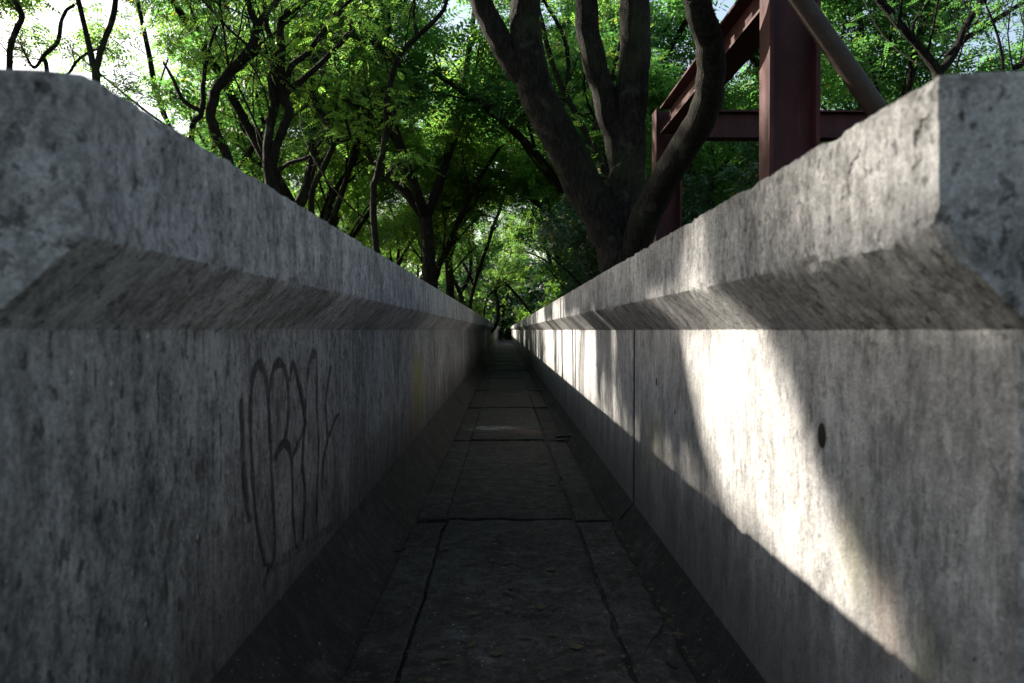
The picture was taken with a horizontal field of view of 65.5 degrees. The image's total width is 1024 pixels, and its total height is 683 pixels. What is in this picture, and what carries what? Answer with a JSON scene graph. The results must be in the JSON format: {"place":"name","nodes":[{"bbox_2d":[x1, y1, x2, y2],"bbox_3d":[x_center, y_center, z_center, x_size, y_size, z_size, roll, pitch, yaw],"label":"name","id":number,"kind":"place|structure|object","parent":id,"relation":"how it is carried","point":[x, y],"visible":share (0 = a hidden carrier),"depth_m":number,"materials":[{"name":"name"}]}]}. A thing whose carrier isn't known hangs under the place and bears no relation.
{"place":"outdoors","nodes":[
{"label":"outdoors","id":0,"kind":"place"},
{"bbox_2d":[0,0,1022,297],"label":"sky","id":1,"kind":"structure","parent":0,"point":[50,17],"materials":[{"name":"white"}]},
{"bbox_2d":[340,339,696,682],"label":"channel floor","id":2,"kind":"structure","parent":0,"point":[419,620],"depth_m":2.87,"materials":[{"name":"concrete"}]},
{"bbox_2d":[555,433,572,438],"bbox_3d":[0.439,0.778,6.587,0.183,0.036,0.086,0,1,-10],"label":"loose shard","id":3,"kind":"object","parent":2,"relation":"on","point":[569,435],"visible":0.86,"depth_m":6.58,"materials":[{"name":"concrete"}]},
{"bbox_2d":[645,624,663,651],"bbox_3d":[0.413,0.852,2.288,0.020,0.008,0.217,0,1,25],"label":"twig","id":4,"kind":"object","parent":2,"relation":"on","point":[657,633],"visible":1,"depth_m":2.31,"materials":[{"name":"brown wood"}]},
{"bbox_2d":[666,660,678,669],"bbox_3d":[0.422,0.855,2.099,0.014,0.011,0.043,0,1,-25],"label":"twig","id":5,"kind":"object","parent":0,"point":[670,664],"visible":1,"depth_m":2.10,"materials":[{"name":"brown wood"}]},
{"label":"ground","id":6,"kind":"structure","parent":0,"visible":0},
{"bbox_2d":[0,0,63,29],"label":"shade tree","id":7,"kind":"object","parent":6,"relation":"on","point":[25,4],"visible":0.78,"depth_m":14.97,"materials":[{"name":"green plant"}]},
{"bbox_2d":[0,0,102,68],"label":"slender tree","id":8,"kind":"object","parent":6,"relation":"on","point":[18,9],"visible":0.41,"depth_m":11.45,"materials":[{"name":"brown plant"}]},
{"bbox_2d":[0,0,149,72],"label":"slender tree","id":9,"kind":"object","parent":6,"relation":"on","point":[49,50],"visible":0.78,"depth_m":13.34,"materials":[{"name":"green plant"}]},
{"bbox_2d":[44,0,189,115],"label":"slender tree","id":10,"kind":"object","parent":6,"relation":"on","point":[95,63],"visible":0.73,"depth_m":10.87,"materials":[{"name":"green plant"}]},
{"bbox_2d":[0,0,400,170],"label":"woodland tree","id":11,"kind":"object","parent":6,"relation":"on","point":[172,20],"visible":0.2,"depth_m":20.45,"materials":[{"name":"green plant"}]},
{"bbox_2d":[102,0,320,141],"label":"slender tree","id":12,"kind":"object","parent":6,"relation":"on","point":[200,109],"visible":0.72,"depth_m":12.69,"materials":[{"name":"green plant"}]},
{"bbox_2d":[173,98,262,181],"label":"woodland tree","id":13,"kind":"object","parent":6,"relation":"on","point":[206,140],"visible":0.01,"depth_m":29.11,"materials":[{"name":"green plant"}]},
{"bbox_2d":[148,0,334,165],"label":"sinuous tree","id":14,"kind":"object","parent":6,"relation":"on","point":[249,52],"visible":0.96,"depth_m":11.36,"materials":[{"name":"green plant"}]},
{"bbox_2d":[174,75,324,182],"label":"woodland tree","id":15,"kind":"object","parent":6,"relation":"on","point":[237,156],"visible":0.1,"depth_m":23.49,"materials":[{"name":"green plant"}]},
{"bbox_2d":[0,69,499,682],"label":"channel wall","id":16,"kind":"structure","parent":6,"relation":"on","point":[234,403],"depth_m":1.41,"materials":[{"name":"concrete"}]},
{"bbox_2d":[121,0,431,206],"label":"woodland tree","id":17,"kind":"object","parent":6,"relation":"on","point":[249,132],"visible":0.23,"depth_m":18.11,"materials":[{"name":"green plant"}]},
{"bbox_2d":[195,132,369,215],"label":"woodland tree","id":18,"kind":"object","parent":6,"relation":"on","point":[319,203],"visible":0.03,"depth_m":32.30,"materials":[{"name":"green plant"}]},
{"bbox_2d":[188,0,402,192],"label":"forked tree","id":19,"kind":"object","parent":6,"relation":"on","point":[281,89],"visible":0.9,"depth_m":12.08,"materials":[{"name":"green plant"}]},
{"bbox_2d":[173,0,432,225],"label":"woodland tree","id":20,"kind":"object","parent":6,"relation":"on","point":[407,135],"visible":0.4,"depth_m":19.63,"materials":[{"name":"green plant"}]},
{"bbox_2d":[243,7,406,213],"bbox_3d":[-3.889,-2.759,15.694,3.323,7.304,3.294,0,1,-1],"label":"slender tree","id":21,"kind":"object","parent":6,"relation":"on","point":[309,91],"visible":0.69,"depth_m":15.39,"materials":[{"name":"green plant"}]},
{"bbox_2d":[293,186,396,245],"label":"woodland tree","id":22,"kind":"object","parent":6,"relation":"on","point":[340,219],"visible":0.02,"depth_m":41.36,"materials":[{"name":"green plant"}]},
{"bbox_2d":[256,117,437,248],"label":"woodland tree","id":23,"kind":"object","parent":6,"relation":"on","point":[358,192],"visible":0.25,"depth_m":28.67,"materials":[{"name":"green plant"}]},
{"bbox_2d":[280,120,417,256],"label":"woodland tree","id":24,"kind":"object","parent":6,"relation":"on","point":[345,212],"depth_m":36.70,"materials":[{"name":"green plant"}]},
{"bbox_2d":[291,0,449,253],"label":"slender tree","id":25,"kind":"object","parent":6,"relation":"on","point":[387,126],"visible":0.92,"depth_m":13.90,"materials":[{"name":"green plant"}]},
{"bbox_2d":[293,165,449,265],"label":"woodland tree","id":26,"kind":"object","parent":6,"relation":"on","point":[384,244],"visible":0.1,"depth_m":33.62,"materials":[{"name":"green plant"}]},
{"bbox_2d":[338,205,416,267],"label":"woodland tree","id":27,"kind":"object","parent":6,"relation":"on","point":[404,260],"visible":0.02,"depth_m":46.15,"materials":[{"name":"green plant"}]},
{"bbox_2d":[183,0,574,287],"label":"woodland tree","id":28,"kind":"object","parent":6,"relation":"on","point":[419,205],"visible":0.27,"depth_m":18.93,"materials":[{"name":"green plant"}]},
{"bbox_2d":[338,209,420,269],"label":"woodland tree","id":29,"kind":"object","parent":6,"relation":"on","point":[402,259],"visible":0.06,"depth_m":41.61,"materials":[{"name":"green plant"}]},
{"bbox_2d":[263,0,550,278],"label":"woodland tree","id":30,"kind":"object","parent":6,"relation":"on","point":[449,77],"visible":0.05,"depth_m":22.75,"materials":[{"name":"green plant"}]},
{"bbox_2d":[290,40,552,298],"bbox_3d":[-3.186,-5.033,27.498,9.846,11.615,8.762,0,1,-17],"label":"woodland tree","id":31,"kind":"object","parent":6,"relation":"on","point":[450,286],"visible":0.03,"depth_m":28.06,"materials":[{"name":"green plant"}]},
{"bbox_2d":[378,223,478,284],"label":"woodland tree","id":32,"kind":"object","parent":6,"relation":"on","point":[419,264],"visible":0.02,"depth_m":66.57,"materials":[{"name":"green plant"}]},
{"bbox_2d":[407,257,459,292],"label":"woodland tree","id":33,"kind":"object","parent":6,"relation":"on","point":[420,275],"visible":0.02,"depth_m":78.27,"materials":[{"name":"green plant"}]},
{"bbox_2d":[388,152,495,278],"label":"slender tree","id":34,"kind":"object","parent":6,"relation":"on","point":[419,242],"visible":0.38,"depth_m":21.85,"materials":[{"name":"green plant"}]},
{"bbox_2d":[341,217,554,339],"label":"tree","id":35,"kind":"object","parent":6,"relation":"on","point":[511,303],"visible":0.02,"depth_m":75.29,"materials":[{"name":"green plant"}]},
{"bbox_2d":[392,196,518,304],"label":"woodland tree","id":36,"kind":"object","parent":6,"relation":"on","point":[500,247],"visible":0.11,"depth_m":38.73,"materials":[{"name":"green plant"}]},
{"bbox_2d":[362,68,561,288],"bbox_3d":[-1.575,-3.558,21.833,5.223,8.768,6.302,0,1,-13],"label":"woodland tree","id":37,"kind":"object","parent":6,"relation":"on","point":[486,199],"visible":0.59,"depth_m":21.68,"materials":[{"name":"green plant"}]},
{"bbox_2d":[440,284,501,321],"bbox_3d":[-3.142,-1.144,40.011,4.814,3.620,3.952,1,1,31],"label":"shrub","id":38,"kind":"object","parent":6,"relation":"on","point":[476,306],"visible":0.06,"depth_m":39.94,"materials":[{"name":"green plant"}]},
{"bbox_2d":[453,232,510,299],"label":"woodland tree","id":39,"kind":"object","parent":6,"relation":"on","point":[491,261],"visible":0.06,"depth_m":80.83,"materials":[{"name":"green plant"}]},
{"bbox_2d":[448,203,530,301],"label":"woodland tree","id":40,"kind":"object","parent":6,"relation":"on","point":[483,268],"visible":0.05,"depth_m":48.11,"materials":[{"name":"green plant"}]},
{"bbox_2d":[447,147,547,309],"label":"slender tree","id":41,"kind":"object","parent":6,"relation":"on","point":[483,254],"visible":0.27,"depth_m":26.92,"materials":[{"name":"green plant"}]},
{"bbox_2d":[462,235,538,338],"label":"woodland tree","id":42,"kind":"object","parent":6,"relation":"on","point":[508,267],"visible":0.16,"depth_m":80.20,"materials":[{"name":"green plant"}]},
{"bbox_2d":[463,240,545,333],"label":"arching tree","id":43,"kind":"object","parent":6,"relation":"on","point":[498,285],"visible":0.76,"depth_m":33.94,"materials":[{"name":"green plant"}]},
{"bbox_2d":[491,202,562,299],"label":"woodland tree","id":44,"kind":"object","parent":6,"relation":"on","point":[549,261],"visible":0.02,"depth_m":39.80,"materials":[{"name":"green plant"}]},
{"bbox_2d":[501,249,553,304],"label":"woodland tree","id":45,"kind":"object","parent":6,"relation":"on","point":[534,292],"visible":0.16,"depth_m":83.73,"materials":[{"name":"green plant"}]},
{"bbox_2d":[496,152,562,262],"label":"woodland tree","id":46,"kind":"object","parent":6,"relation":"on","point":[505,226],"visible":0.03,"depth_m":33.59,"materials":[{"name":"green plant"}]},
{"bbox_2d":[490,186,569,263],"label":"woodland tree","id":47,"kind":"object","parent":6,"relation":"on","point":[525,220],"depth_m":45.35,"materials":[{"name":"green plant"}]},
{"bbox_2d":[509,254,553,285],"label":"woodland tree","id":48,"kind":"object","parent":6,"relation":"on","point":[542,274],"visible":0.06,"depth_m":81.02,"materials":[{"name":"green plant"}]},
{"bbox_2d":[341,0,728,283],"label":"woodland tree","id":49,"kind":"object","parent":6,"relation":"on","point":[531,148],"visible":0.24,"depth_m":18.84,"materials":[{"name":"green plant"}]},
{"bbox_2d":[507,249,568,317],"bbox_3d":[2.492,-1.519,33.421,4.301,4.611,5.734,0,1,-18],"label":"shrub","id":50,"kind":"object","parent":6,"relation":"on","point":[534,278],"visible":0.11,"depth_m":33.56,"materials":[{"name":"green plant"}]},
{"bbox_2d":[431,0,657,186],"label":"slender tree","id":51,"kind":"object","parent":6,"relation":"on","point":[586,134],"visible":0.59,"depth_m":13.90,"materials":[{"name":"green plant"}]},
{"bbox_2d":[516,77,587,245],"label":"woodland tree","id":52,"kind":"object","parent":6,"relation":"on","point":[540,201],"visible":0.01,"depth_m":29.10,"materials":[{"name":"green plant"}]},
{"bbox_2d":[508,222,598,305],"bbox_3d":[2.046,-1.270,21.591,3.809,4.254,4.369,0,1,13],"label":"shrub","id":53,"kind":"object","parent":6,"relation":"on","point":[553,272],"visible":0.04,"depth_m":21.02,"materials":[{"name":"green plant"}]},
{"bbox_2d":[499,121,651,295],"bbox_3d":[3.090,-3.588,25.607,7.070,8.703,7.944,-1,1,-37],"label":"woodland tree","id":54,"kind":"object","parent":6,"relation":"on","point":[531,220],"visible":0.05,"depth_m":25.90,"materials":[{"name":"green plant"}]},
{"bbox_2d":[418,26,744,244],"bbox_3d":[1.112,-3.842,21.985,9.418,9.332,8.381,0,1,3],"label":"woodland tree","id":55,"kind":"object","parent":6,"relation":"on","point":[538,177],"visible":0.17,"depth_m":22.05,"materials":[{"name":"green plant"}]},
{"bbox_2d":[469,0,726,273],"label":"forked tree","id":56,"kind":"object","parent":6,"relation":"on","point":[620,216],"visible":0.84,"depth_m":8.21,"materials":[{"name":"brown plant"}]},
{"bbox_2d":[521,161,689,301],"bbox_3d":[2.078,-0.991,13.551,3.411,3.762,4.946,0,1,16],"label":"shrub","id":57,"kind":"object","parent":6,"relation":"on","point":[584,252],"visible":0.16,"depth_m":12.72,"materials":[{"name":"green plant"}]},
{"bbox_2d":[556,158,758,238],"bbox_3d":[3.082,-1.016,13.447,3.845,4.082,4.146,1,1,35],"label":"shrub","id":58,"kind":"object","parent":6,"relation":"on","point":[693,201],"visible":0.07,"depth_m":13.24,"materials":[{"name":"green plant"}]},
{"bbox_2d":[574,70,758,223],"bbox_3d":[4.807,-3.601,24.752,6.822,8.755,7.665,0,1,11],"label":"woodland tree","id":59,"kind":"object","parent":6,"relation":"on","point":[731,86],"visible":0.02,"depth_m":22.23,"materials":[{"name":"green plant"}]},
{"bbox_2d":[553,8,839,217],"bbox_3d":[4.023,-3.370,16.808,6.880,8.516,7.730,0,1,10],"label":"woodland tree","id":60,"kind":"object","parent":6,"relation":"on","point":[661,89],"visible":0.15,"depth_m":16.43,"materials":[{"name":"green plant"}]},
{"bbox_2d":[644,42,833,222],"bbox_3d":[5.062,-3.755,21.123,5.719,9.194,6.901,0,1,-5],"label":"woodland tree","id":61,"kind":"object","parent":6,"relation":"on","point":[754,70],"visible":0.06,"depth_m":19.64,"materials":[{"name":"green plant"}]},
{"bbox_2d":[510,71,1023,682],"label":"channel wall","id":62,"kind":"structure","parent":6,"relation":"on","point":[784,405],"depth_m":1.39,"materials":[{"name":"concrete"}]},
{"bbox_2d":[713,141,820,194],"bbox_3d":[6.098,-1.663,14.537,5.740,5.076,4.326,0,1,-1],"label":"shrub","id":63,"kind":"object","parent":6,"relation":"on","point":[748,156],"visible":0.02,"depth_m":13.24,"materials":[{"name":"green plant"}]},
{"bbox_2d":[652,0,887,243],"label":"steel frame","id":64,"kind":"object","parent":6,"relation":"on","point":[789,122],"visible":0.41,"depth_m":5.99,"materials":[{"name":"red metal"}]},
{"bbox_2d":[724,0,919,167],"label":"slender tree","id":65,"kind":"object","parent":6,"relation":"on","point":[887,21],"visible":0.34,"depth_m":16.45,"materials":[{"name":"green plant"}]},
{"bbox_2d":[731,43,915,109],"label":"woodland tree","id":66,"kind":"object","parent":6,"relation":"on","point":[825,101],"visible":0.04,"depth_m":21.50,"materials":[{"name":"green plant"}]},
{"bbox_2d":[650,0,1023,143],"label":"woodland tree","id":67,"kind":"object","parent":6,"relation":"on","point":[909,82],"visible":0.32,"depth_m":16.85,"materials":[{"name":"green plant"}]},
{"bbox_2d":[836,0,1023,80],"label":"forked tree","id":68,"kind":"object","parent":6,"relation":"on","point":[934,67],"visible":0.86,"depth_m":12.55,"materials":[{"name":"green plant"}]},
{"bbox_2d":[919,0,1023,72],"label":"slender tree","id":69,"kind":"object","parent":6,"relation":"on","point":[1016,66],"visible":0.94,"depth_m":11.51,"materials":[{"name":"green plant"}]}
]}

